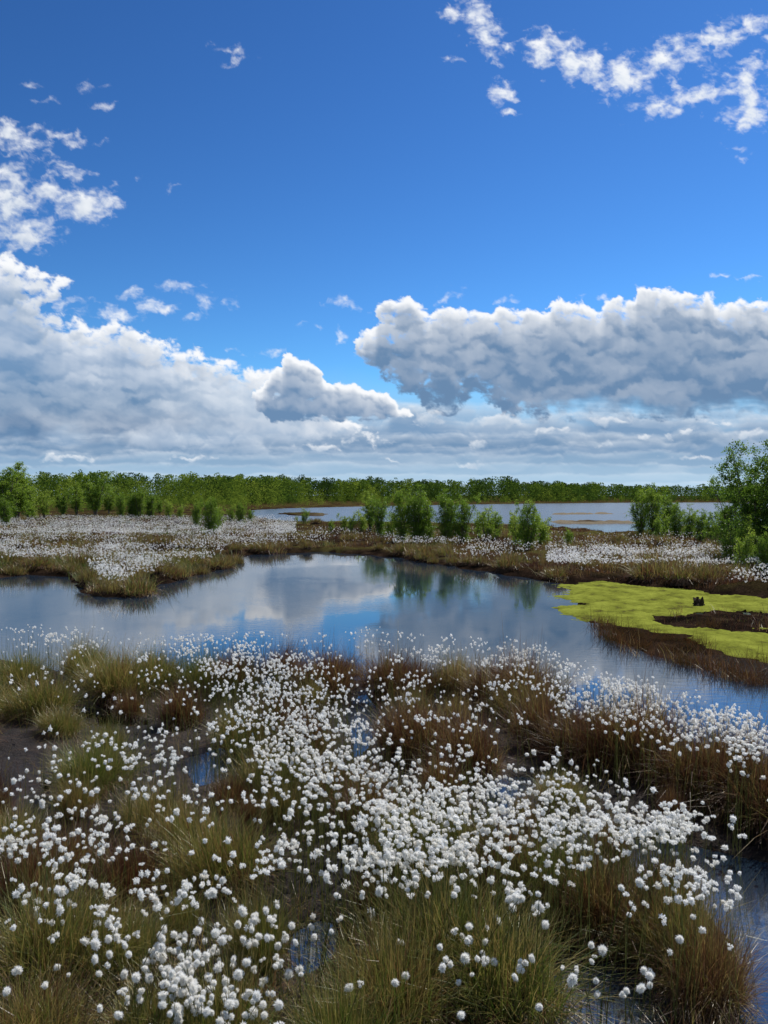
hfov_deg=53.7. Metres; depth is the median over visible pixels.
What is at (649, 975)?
cotton grass
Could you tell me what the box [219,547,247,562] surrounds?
grass tussock
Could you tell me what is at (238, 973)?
cotton grass
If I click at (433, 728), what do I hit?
grass tussock
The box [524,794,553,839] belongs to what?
grass tussock
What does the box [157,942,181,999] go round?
cotton grass
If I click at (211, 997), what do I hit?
cotton grass
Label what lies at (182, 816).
grass tussock
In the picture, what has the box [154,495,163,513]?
birch tree
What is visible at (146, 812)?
grass tussock
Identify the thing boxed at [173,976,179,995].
cotton grass
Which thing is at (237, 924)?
cotton grass
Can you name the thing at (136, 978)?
cotton grass
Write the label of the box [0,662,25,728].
grass tussock
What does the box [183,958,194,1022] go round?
cotton grass
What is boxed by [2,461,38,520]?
birch tree
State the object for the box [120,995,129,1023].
cotton grass
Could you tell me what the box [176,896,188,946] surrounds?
cotton grass
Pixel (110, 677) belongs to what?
grass tussock
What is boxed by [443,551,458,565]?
grass tussock
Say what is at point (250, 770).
grass tussock
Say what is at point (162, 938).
cotton grass
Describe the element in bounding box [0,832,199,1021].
grass tussock
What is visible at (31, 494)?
birch tree
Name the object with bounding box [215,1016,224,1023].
cotton grass
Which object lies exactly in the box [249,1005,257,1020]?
cotton grass
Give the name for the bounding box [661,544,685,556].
grass tussock
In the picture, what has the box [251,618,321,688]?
grass tussock
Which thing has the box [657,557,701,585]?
grass tussock
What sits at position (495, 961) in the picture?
cotton grass
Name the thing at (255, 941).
cotton grass
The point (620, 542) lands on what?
grass tussock
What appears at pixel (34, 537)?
grass tussock
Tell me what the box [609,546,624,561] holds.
grass tussock
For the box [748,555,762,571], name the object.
grass tussock
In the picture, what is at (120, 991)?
cotton grass
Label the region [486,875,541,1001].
cotton grass
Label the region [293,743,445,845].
grass tussock
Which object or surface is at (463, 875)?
cotton grass
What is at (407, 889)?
cotton grass
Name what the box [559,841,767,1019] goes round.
grass tussock
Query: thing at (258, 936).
cotton grass
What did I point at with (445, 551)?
grass tussock
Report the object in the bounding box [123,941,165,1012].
cotton grass
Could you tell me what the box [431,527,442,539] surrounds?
grass tussock
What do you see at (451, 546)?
grass tussock
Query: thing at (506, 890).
cotton grass
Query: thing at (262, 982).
cotton grass
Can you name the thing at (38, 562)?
grass tussock
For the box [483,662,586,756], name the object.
grass tussock
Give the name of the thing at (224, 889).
cotton grass
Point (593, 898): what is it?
grass tussock
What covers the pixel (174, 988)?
cotton grass
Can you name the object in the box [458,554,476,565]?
grass tussock
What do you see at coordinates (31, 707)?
grass tussock
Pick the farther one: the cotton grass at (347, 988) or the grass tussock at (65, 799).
the grass tussock at (65, 799)
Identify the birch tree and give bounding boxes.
[0,467,25,521]
[0,496,12,525]
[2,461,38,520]
[19,476,39,517]
[26,499,39,519]
[35,489,53,517]
[54,486,81,514]
[67,482,86,514]
[82,470,119,514]
[100,484,119,513]
[114,492,127,516]
[124,490,138,517]
[126,485,151,517]
[142,491,159,517]
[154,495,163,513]
[162,500,174,518]
[175,504,185,518]
[189,499,204,526]
[198,496,223,535]
[215,507,226,529]
[224,504,236,521]
[232,502,247,523]
[244,507,254,522]
[298,509,310,523]
[328,520,335,531]
[336,513,348,530]
[347,511,356,531]
[355,510,367,531]
[359,490,374,530]
[366,493,392,536]
[381,512,396,537]
[384,489,414,541]
[396,484,432,541]
[419,490,437,540]
[426,489,465,541]
[440,493,483,541]
[471,513,487,537]
[474,506,501,540]
[485,507,504,538]
[507,509,523,547]
[511,499,546,549]
[532,510,551,545]
[560,527,574,544]
[624,491,650,534]
[635,482,671,536]
[651,512,670,539]
[658,491,680,534]
[668,504,687,537]
[681,503,699,538]
[688,508,711,541]
[699,512,720,541]
[700,475,753,542]
[704,506,731,541]
[708,439,767,547]
[717,527,741,562]
[731,526,754,566]
[732,514,764,563]
[735,438,767,540]
[749,525,767,574]
[756,455,767,529]
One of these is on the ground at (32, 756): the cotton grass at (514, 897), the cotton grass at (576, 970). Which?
the cotton grass at (576, 970)
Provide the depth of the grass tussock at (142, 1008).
2.71 m
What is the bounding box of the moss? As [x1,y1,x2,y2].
[552,581,767,662]
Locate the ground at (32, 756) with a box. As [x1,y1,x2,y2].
[0,496,767,1023]
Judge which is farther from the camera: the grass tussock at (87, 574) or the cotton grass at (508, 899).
the grass tussock at (87, 574)
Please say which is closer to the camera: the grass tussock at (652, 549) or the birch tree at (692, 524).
the grass tussock at (652, 549)
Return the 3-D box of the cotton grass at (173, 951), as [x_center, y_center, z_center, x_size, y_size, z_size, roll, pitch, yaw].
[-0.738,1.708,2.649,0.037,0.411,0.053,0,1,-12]
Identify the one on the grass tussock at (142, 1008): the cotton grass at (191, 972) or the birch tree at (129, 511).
the cotton grass at (191, 972)
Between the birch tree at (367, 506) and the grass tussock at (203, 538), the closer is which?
the grass tussock at (203, 538)
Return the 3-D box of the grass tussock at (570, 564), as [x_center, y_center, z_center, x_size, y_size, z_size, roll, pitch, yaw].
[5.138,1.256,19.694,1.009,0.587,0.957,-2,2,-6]
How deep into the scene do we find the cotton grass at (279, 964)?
2.67 m
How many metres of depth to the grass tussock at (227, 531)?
33.54 m
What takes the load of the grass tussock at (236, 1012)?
on the ground at (32, 756)
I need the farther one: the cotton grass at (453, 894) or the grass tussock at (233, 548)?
the grass tussock at (233, 548)
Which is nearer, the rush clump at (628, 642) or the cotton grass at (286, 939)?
the cotton grass at (286, 939)
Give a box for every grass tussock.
[0,546,24,564]
[0,637,64,694]
[0,654,107,728]
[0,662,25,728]
[0,753,41,826]
[0,775,71,867]
[0,808,109,930]
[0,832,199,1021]
[0,933,157,1023]
[1,560,29,575]
[10,788,137,900]
[14,516,30,522]
[15,551,57,568]
[16,538,37,548]
[18,884,196,1000]
[19,529,50,543]
[20,546,42,554]
[25,690,92,745]
[27,715,183,808]
[33,632,174,718]
[36,617,139,686]
[38,754,114,829]
[39,543,88,559]
[55,562,83,575]
[58,548,104,565]
[63,805,178,915]
[65,926,233,1023]
[69,559,109,587]
[74,539,105,548]
[78,765,212,844]
[79,699,136,759]
[80,543,99,554]
[80,634,209,700]
[84,580,115,595]
[101,679,157,724]
[102,552,141,572]
[113,769,256,869]
[115,666,218,735]
[116,571,163,597]
[119,783,350,919]
[120,546,145,559]
[121,534,153,549]
[125,530,154,540]
[125,895,333,1023]
[133,533,169,546]
[144,554,183,579]
[148,521,171,528]
[155,626,248,700]
[159,869,215,947]
[161,529,180,543]
[167,550,210,566]
[169,561,196,579]
[176,761,263,817]
[177,534,203,547]
[190,563,210,574]
[190,681,282,766]
[191,853,334,996]
[193,625,278,700]
[194,534,214,542]
[198,553,236,569]
[204,717,321,809]
[207,538,221,548]
[208,535,228,546]
[216,535,248,547]
[217,553,239,567]
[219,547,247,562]
[220,527,236,535]
[228,541,243,552]
[229,775,274,841]
[230,524,247,535]
[246,538,264,551]
[247,679,308,737]
[247,909,434,1023]
[249,774,308,835]
[251,533,269,541]
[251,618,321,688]
[252,538,289,554]
[256,536,272,544]
[262,530,277,538]
[262,678,347,769]
[268,829,652,1021]
[271,538,292,549]
[272,630,373,704]
[273,854,508,1023]
[278,739,414,822]
[281,529,299,538]
[293,536,313,545]
[293,670,338,713]
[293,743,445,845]
[298,527,318,537]
[298,540,313,549]
[299,638,372,689]
[307,517,323,523]
[334,631,438,704]
[334,833,409,935]
[337,532,362,541]
[351,674,459,772]
[352,531,366,540]
[352,770,456,883]
[355,637,458,709]
[365,533,385,544]
[371,676,512,771]
[373,542,384,550]
[375,861,642,1023]
[383,687,536,799]
[387,534,417,554]
[397,676,435,717]
[401,539,443,560]
[401,781,527,894]
[404,726,478,813]
[414,548,441,561]
[423,642,490,704]
[427,555,438,563]
[429,544,459,556]
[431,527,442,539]
[435,535,458,544]
[441,683,476,726]
[442,542,454,549]
[442,635,521,713]
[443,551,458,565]
[443,806,577,918]
[457,612,583,718]
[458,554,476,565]
[470,553,492,565]
[472,653,577,725]
[475,810,618,938]
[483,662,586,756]
[488,549,523,572]
[496,548,533,565]
[500,526,514,539]
[507,674,615,775]
[507,779,537,824]
[516,751,599,823]
[517,815,711,975]
[522,674,678,786]
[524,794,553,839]
[532,538,562,549]
[534,552,552,561]
[535,563,568,581]
[537,555,553,566]
[540,549,554,558]
[547,530,573,542]
[549,536,600,552]
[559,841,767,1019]
[561,650,722,789]
[569,554,597,567]
[570,797,647,873]
[572,557,599,570]
[577,692,615,723]
[578,854,760,985]
[588,537,618,551]
[594,556,613,568]
[595,696,759,807]
[603,528,633,543]
[606,832,734,917]
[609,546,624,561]
[611,693,767,835]
[612,864,767,1023]
[613,538,629,546]
[614,543,635,554]
[621,554,676,582]
[624,549,692,567]
[629,548,687,558]
[632,542,667,556]
[632,553,679,572]
[648,533,683,545]
[648,774,691,829]
[653,554,694,570]
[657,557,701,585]
[659,692,767,843]
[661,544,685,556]
[675,556,731,577]
[679,552,725,567]
[690,740,767,858]
[691,559,729,583]
[693,546,736,564]
[696,534,724,549]
[697,543,719,558]
[712,558,751,580]
[730,560,764,580]
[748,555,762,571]
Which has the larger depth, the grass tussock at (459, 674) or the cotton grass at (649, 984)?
the grass tussock at (459, 674)
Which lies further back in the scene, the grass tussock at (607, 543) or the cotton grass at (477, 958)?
the grass tussock at (607, 543)
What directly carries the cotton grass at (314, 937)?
on the ground at (32, 756)
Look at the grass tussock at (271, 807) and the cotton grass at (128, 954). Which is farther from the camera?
the grass tussock at (271, 807)
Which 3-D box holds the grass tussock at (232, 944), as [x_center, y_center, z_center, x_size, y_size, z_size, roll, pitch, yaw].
[-0.536,1.719,3.119,0.703,0.619,0.611,0,1,5]
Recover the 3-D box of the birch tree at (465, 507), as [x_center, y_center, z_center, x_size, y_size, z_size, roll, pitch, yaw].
[3.070,0.214,29.871,1.796,2.100,1.108,0,1,-11]
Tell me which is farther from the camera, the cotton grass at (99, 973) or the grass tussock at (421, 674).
the grass tussock at (421, 674)
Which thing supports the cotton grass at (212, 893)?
on the grass tussock at (142, 1008)
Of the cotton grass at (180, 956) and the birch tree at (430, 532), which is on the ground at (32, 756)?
the birch tree at (430, 532)
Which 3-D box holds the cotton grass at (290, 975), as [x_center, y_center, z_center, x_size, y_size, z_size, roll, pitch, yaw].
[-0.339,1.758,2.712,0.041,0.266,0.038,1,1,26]
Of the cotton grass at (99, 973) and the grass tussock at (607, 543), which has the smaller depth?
the cotton grass at (99, 973)
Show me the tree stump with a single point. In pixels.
(698, 601)
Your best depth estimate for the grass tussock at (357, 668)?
7.76 m
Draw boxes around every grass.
[1,986,19,1022]
[11,965,53,1019]
[22,981,47,1023]
[44,899,60,996]
[50,938,64,1007]
[53,964,60,999]
[59,937,100,1023]
[80,938,94,1014]
[84,954,97,1021]
[87,970,102,1022]
[91,930,106,1015]
[95,961,110,1022]
[95,989,122,1023]
[97,1004,102,1023]
[103,920,119,1017]
[104,918,119,1020]
[104,934,113,1023]
[106,950,120,1021]
[113,1011,123,1023]
[119,987,127,1023]
[120,969,129,1021]
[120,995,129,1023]
[121,940,154,1022]
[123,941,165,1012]
[125,950,134,1008]
[130,891,186,1011]
[131,972,150,1023]
[136,988,144,1023]
[136,997,143,1022]
[137,965,148,1023]
[141,975,152,1021]
[142,958,150,988]
[145,973,153,1023]
[148,946,166,1000]
[149,941,158,994]
[149,954,155,995]
[151,931,162,984]
[152,949,155,1010]
[153,980,165,1023]
[154,950,163,1012]
[156,979,170,1022]
[157,924,166,991]
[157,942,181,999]
[158,930,177,992]
[158,935,171,1006]
[158,964,170,1022]
[158,990,166,1022]
[158,999,167,1020]
[161,952,169,1020]
[161,964,171,1023]
[161,971,166,1023]
[161,991,168,1022]
[167,947,175,1010]
[167,1010,173,1017]
[169,968,175,1001]
[170,983,177,1022]
[171,925,201,1022]
[171,1002,182,1013]
[172,946,181,1002]
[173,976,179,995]
[174,966,187,1021]
[174,1013,182,1022]
[175,971,184,1002]
[175,1008,182,1023]
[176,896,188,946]
[176,966,185,1022]
[177,940,182,961]
[177,953,183,961]
[177,987,186,1003]
[178,889,202,975]
[179,972,199,1021]
[180,891,229,983]
[181,888,217,987]
[182,931,187,948]
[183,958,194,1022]
[184,927,220,1020]
[184,999,188,1023]
[186,949,192,976]
[186,969,194,1022]
[186,975,232,1021]
[187,980,198,1023]
[188,996,194,1023]
[189,938,195,946]
[189,958,200,1023]
[191,950,210,1023]
[191,1005,199,1016]
[192,949,214,1019]
[194,995,198,1023]
[196,1001,216,1023]
[198,993,204,1023]
[200,989,210,1022]
[202,944,217,1023]
[203,889,209,978]
[203,1005,210,1023]
[205,973,216,1011]
[205,985,211,1006]
[208,888,223,972]
[209,980,231,1022]
[210,993,216,1018]
[212,963,223,989]
[212,975,229,1017]
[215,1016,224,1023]
[217,934,231,992]
[221,927,230,968]
[222,887,271,985]
[222,985,230,1023]
[223,956,236,1010]
[223,1013,234,1023]
[224,998,235,1023]
[229,991,235,1012]
[230,905,248,991]
[233,968,243,1023]
[233,999,258,1023]
[234,920,259,1000]
[237,936,245,983]
[238,925,254,993]
[239,997,255,1023]
[241,957,250,1021]
[241,969,273,1021]
[242,939,254,982]
[242,988,252,1021]
[242,1011,249,1021]
[245,989,275,1022]
[249,916,258,966]
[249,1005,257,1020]
[250,911,257,977]
[252,939,258,966]
[252,988,261,1023]
[255,932,263,1008]
[258,942,281,982]
[258,977,267,1022]
[258,1000,269,1022]
[259,1010,267,1022]
[263,908,268,1001]
[263,933,276,1023]
[267,914,288,996]
[270,934,279,994]
[272,998,283,1021]
[273,953,283,1008]
[273,963,288,1023]
[275,931,288,1013]
[275,959,283,1020]
[279,921,294,998]
[282,936,289,1011]
[284,966,293,1013]
[293,939,300,1023]
[295,963,303,1010]
[295,971,303,1016]
[305,933,316,1002]
[308,922,318,961]
[314,873,330,983]
[317,893,340,989]
[317,929,333,1006]
[319,865,349,998]
[323,914,342,980]
[326,864,377,962]
[343,983,359,1016]
[346,980,363,1023]
[359,890,372,936]
[364,881,376,947]
[375,885,383,936]
[379,860,387,962]
[390,979,398,1020]
[400,971,409,996]
[405,887,418,953]
[408,875,418,947]
[425,891,445,1010]
[432,866,450,1008]
[433,891,457,965]
[434,886,459,974]
[437,944,481,1023]
[439,962,445,1023]
[443,955,453,1023]
[443,972,473,1022]
[450,927,471,1015]
[451,979,460,1018]
[455,938,469,1023]
[456,1010,464,1021]
[460,872,496,932]
[460,951,471,1023]
[464,938,473,1008]
[466,922,475,1015]
[467,896,522,1011]
[474,955,479,1021]
[481,954,489,1023]
[482,887,509,973]
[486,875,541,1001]
[490,958,503,1003]
[502,892,519,984]
[503,903,516,963]
[505,895,528,973]
[507,889,520,962]
[510,894,525,1023]
[511,892,530,982]
[512,964,524,1019]
[512,973,517,1023]
[518,959,528,1023]
[528,954,542,1004]
[533,891,541,1006]
[534,899,544,1022]
[535,1003,542,1021]
[542,920,548,974]
[554,941,594,1018]
[560,965,564,1023]
[566,979,573,1021]
[567,972,576,1019]
[574,965,592,1023]
[577,977,598,1021]
[586,958,593,1023]
[594,990,599,1010]
[597,944,608,1021]
[600,884,624,1022]
[606,877,644,1023]
[618,990,634,1023]
[623,987,631,1021]
[625,912,631,1023]
[627,968,654,1020]
[631,967,646,1022]
[636,983,645,1023]
[638,981,652,1023]
[645,971,652,1023]
[675,935,683,1015]
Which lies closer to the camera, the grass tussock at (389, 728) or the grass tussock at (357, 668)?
the grass tussock at (389, 728)
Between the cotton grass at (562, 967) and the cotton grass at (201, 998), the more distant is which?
the cotton grass at (562, 967)
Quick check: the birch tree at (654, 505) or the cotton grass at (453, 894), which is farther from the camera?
the birch tree at (654, 505)
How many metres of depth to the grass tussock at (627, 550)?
24.23 m
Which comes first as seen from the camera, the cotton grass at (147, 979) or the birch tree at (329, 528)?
the cotton grass at (147, 979)
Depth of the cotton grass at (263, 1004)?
2.50 m
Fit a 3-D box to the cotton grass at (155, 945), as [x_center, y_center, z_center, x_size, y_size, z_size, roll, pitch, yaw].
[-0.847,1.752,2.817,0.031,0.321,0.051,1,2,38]
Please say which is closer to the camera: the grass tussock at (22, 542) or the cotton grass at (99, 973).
the cotton grass at (99, 973)
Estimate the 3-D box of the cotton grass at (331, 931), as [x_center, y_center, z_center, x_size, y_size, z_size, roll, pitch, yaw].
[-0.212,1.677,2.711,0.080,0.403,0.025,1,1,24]
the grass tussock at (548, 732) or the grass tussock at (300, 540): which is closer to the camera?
the grass tussock at (548, 732)
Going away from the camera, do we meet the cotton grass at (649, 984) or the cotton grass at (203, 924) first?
the cotton grass at (649, 984)
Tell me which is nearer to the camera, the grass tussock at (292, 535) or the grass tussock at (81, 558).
the grass tussock at (81, 558)
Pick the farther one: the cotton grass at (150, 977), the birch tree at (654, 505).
the birch tree at (654, 505)
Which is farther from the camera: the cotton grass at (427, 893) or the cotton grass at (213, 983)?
the cotton grass at (427, 893)
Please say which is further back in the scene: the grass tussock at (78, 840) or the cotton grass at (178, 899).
the grass tussock at (78, 840)
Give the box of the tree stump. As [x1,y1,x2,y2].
[692,597,704,605]
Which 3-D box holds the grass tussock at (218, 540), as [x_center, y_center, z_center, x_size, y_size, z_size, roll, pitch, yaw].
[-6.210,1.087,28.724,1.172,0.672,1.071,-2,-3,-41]
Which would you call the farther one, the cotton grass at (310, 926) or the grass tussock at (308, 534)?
the grass tussock at (308, 534)
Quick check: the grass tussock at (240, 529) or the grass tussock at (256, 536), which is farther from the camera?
the grass tussock at (240, 529)
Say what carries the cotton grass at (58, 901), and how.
on the ground at (32, 756)
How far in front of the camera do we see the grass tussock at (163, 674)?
7.55 m
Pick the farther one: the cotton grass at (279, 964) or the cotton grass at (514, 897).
the cotton grass at (514, 897)
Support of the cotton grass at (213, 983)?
on the grass tussock at (236, 1012)
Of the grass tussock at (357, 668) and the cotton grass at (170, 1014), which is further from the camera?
the grass tussock at (357, 668)
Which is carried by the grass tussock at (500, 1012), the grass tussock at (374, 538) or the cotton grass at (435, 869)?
the cotton grass at (435, 869)
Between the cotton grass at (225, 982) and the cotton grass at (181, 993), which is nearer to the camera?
the cotton grass at (181, 993)
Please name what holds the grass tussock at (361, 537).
on the ground at (32, 756)
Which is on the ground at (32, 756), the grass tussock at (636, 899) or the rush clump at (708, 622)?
the grass tussock at (636, 899)
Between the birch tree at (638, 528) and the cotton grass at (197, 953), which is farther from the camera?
the birch tree at (638, 528)
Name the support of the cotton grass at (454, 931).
on the grass tussock at (500, 1012)
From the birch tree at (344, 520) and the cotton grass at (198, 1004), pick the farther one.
the birch tree at (344, 520)
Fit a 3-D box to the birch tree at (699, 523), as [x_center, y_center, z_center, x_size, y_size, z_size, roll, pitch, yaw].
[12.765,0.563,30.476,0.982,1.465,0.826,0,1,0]
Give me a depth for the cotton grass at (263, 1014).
2.47 m
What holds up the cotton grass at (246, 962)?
on the grass tussock at (236, 1012)
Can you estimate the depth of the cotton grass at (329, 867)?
2.90 m
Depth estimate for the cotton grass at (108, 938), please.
2.67 m
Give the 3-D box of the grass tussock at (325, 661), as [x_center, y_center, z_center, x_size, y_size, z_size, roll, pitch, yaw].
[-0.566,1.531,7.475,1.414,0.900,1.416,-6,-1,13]
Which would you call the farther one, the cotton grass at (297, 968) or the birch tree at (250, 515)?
the birch tree at (250, 515)
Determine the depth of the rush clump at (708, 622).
11.43 m
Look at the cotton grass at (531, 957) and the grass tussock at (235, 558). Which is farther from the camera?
the grass tussock at (235, 558)
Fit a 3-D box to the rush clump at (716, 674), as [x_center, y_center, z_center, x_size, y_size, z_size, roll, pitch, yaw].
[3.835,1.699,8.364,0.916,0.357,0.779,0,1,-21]
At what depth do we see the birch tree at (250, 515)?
51.83 m
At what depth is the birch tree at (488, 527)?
30.47 m
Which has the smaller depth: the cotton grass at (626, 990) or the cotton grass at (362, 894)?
the cotton grass at (626, 990)
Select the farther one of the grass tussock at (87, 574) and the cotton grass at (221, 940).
the grass tussock at (87, 574)
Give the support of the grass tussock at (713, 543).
on the ground at (32, 756)
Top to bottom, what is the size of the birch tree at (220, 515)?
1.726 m
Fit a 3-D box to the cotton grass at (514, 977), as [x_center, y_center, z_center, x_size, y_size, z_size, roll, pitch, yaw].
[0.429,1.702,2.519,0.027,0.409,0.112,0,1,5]
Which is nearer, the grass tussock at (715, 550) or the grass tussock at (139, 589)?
the grass tussock at (139, 589)
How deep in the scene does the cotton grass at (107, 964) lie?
2.59 m
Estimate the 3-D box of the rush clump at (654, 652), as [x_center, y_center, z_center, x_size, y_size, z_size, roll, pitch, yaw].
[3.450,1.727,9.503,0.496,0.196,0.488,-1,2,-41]
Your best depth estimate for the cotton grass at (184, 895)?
2.74 m
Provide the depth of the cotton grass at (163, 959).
2.64 m
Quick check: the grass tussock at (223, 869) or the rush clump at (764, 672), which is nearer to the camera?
the grass tussock at (223, 869)
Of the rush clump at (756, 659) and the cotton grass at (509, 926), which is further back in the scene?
the rush clump at (756, 659)
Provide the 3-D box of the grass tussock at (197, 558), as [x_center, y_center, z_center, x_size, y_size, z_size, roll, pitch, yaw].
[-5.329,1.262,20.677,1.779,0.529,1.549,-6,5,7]
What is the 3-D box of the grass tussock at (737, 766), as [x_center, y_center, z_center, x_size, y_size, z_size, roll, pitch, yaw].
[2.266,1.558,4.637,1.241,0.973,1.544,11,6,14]
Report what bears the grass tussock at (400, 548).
on the ground at (32, 756)
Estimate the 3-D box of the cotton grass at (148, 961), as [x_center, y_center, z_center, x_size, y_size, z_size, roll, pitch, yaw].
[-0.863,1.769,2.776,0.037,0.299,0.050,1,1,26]
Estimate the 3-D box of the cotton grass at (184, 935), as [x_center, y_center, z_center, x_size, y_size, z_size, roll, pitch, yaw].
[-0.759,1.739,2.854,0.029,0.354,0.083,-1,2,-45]
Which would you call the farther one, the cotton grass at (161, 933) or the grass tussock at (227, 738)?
the grass tussock at (227, 738)
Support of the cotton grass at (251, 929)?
on the grass tussock at (236, 1012)
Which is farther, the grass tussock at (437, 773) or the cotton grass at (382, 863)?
the grass tussock at (437, 773)
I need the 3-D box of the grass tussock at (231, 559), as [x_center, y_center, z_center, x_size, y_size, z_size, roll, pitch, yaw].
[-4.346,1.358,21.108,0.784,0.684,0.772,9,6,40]
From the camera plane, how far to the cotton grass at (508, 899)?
2.84 m
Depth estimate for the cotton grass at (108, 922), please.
2.77 m
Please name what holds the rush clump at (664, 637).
in the water
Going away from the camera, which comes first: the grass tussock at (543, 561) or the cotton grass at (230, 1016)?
the cotton grass at (230, 1016)
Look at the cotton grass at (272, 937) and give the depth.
2.88 m
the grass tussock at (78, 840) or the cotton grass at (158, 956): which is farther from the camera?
the grass tussock at (78, 840)
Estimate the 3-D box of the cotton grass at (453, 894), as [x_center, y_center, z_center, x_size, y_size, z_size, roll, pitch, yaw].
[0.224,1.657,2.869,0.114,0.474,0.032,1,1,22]
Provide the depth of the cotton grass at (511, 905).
2.92 m
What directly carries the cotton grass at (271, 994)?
on the grass tussock at (236, 1012)
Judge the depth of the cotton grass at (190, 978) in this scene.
2.47 m
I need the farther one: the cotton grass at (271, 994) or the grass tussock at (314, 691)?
the grass tussock at (314, 691)
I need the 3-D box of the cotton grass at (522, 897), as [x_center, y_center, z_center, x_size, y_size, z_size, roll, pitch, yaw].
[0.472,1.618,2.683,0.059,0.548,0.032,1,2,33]
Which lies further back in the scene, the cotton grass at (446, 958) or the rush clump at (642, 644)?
the rush clump at (642, 644)
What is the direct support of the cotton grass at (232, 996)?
on the ground at (32, 756)
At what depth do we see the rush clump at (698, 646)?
9.57 m
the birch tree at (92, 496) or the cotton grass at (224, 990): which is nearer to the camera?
the cotton grass at (224, 990)
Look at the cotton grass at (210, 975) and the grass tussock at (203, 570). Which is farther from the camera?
the grass tussock at (203, 570)
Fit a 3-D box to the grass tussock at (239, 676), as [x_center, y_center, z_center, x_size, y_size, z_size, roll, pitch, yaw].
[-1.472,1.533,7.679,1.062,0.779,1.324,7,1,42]
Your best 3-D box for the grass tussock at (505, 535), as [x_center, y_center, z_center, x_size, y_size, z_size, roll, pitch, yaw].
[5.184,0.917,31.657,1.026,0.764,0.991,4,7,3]
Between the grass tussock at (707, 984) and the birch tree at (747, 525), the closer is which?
the grass tussock at (707, 984)
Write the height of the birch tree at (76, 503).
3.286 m
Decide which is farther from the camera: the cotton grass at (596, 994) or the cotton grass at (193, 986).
the cotton grass at (596, 994)
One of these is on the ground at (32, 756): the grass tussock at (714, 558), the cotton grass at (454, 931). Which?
the grass tussock at (714, 558)
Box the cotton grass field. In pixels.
[0,514,767,1023]
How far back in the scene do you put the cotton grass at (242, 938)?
2.75 m
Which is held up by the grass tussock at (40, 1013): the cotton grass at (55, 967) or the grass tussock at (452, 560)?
the cotton grass at (55, 967)
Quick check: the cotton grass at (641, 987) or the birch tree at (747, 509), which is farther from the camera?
the birch tree at (747, 509)
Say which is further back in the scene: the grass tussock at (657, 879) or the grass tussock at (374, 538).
the grass tussock at (374, 538)
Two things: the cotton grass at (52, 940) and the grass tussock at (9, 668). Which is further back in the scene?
the grass tussock at (9, 668)
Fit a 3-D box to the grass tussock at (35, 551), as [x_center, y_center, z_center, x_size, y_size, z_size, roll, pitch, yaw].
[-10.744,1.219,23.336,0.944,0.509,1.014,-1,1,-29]
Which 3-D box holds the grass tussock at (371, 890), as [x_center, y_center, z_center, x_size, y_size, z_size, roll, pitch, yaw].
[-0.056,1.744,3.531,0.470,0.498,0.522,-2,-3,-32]
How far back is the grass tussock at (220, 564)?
20.56 m
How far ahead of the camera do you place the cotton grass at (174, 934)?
2.78 m
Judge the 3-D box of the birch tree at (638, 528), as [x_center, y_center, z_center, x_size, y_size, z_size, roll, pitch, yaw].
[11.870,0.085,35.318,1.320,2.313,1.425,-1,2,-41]
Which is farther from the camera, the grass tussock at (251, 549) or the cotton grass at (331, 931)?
the grass tussock at (251, 549)
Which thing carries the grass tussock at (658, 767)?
on the ground at (32, 756)
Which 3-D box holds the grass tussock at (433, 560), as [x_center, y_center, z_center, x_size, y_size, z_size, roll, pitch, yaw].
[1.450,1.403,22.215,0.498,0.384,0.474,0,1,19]
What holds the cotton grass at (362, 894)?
on the ground at (32, 756)
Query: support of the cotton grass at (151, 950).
on the ground at (32, 756)
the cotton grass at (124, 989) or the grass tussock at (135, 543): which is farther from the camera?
the grass tussock at (135, 543)
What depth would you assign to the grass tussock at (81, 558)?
19.99 m
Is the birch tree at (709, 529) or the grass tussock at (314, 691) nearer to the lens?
the grass tussock at (314, 691)
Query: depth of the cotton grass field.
3.90 m
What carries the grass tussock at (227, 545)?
on the ground at (32, 756)
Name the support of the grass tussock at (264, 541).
on the ground at (32, 756)
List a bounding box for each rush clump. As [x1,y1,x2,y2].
[584,607,623,627]
[591,615,644,643]
[595,619,624,636]
[606,628,668,648]
[623,622,666,639]
[630,637,654,651]
[643,646,672,656]
[654,626,688,641]
[655,637,696,664]
[667,646,764,672]
[671,630,728,645]
[671,641,707,667]
[678,636,724,655]
[688,654,761,681]
[693,612,729,628]
[728,658,767,681]
[735,645,767,669]
[737,669,767,686]
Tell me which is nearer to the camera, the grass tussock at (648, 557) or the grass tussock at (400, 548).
the grass tussock at (648, 557)
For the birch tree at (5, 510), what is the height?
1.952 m
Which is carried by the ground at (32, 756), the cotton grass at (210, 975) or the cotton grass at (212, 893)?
the cotton grass at (210, 975)
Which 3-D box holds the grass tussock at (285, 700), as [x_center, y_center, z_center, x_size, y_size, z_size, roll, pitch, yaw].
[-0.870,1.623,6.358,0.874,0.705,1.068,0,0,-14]
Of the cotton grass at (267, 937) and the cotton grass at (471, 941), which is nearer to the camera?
the cotton grass at (267, 937)
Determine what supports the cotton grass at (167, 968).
on the grass tussock at (142, 1008)
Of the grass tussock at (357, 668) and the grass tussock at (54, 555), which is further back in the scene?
the grass tussock at (54, 555)
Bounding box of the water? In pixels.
[0,502,767,1023]
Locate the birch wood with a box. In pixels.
[0,470,765,510]

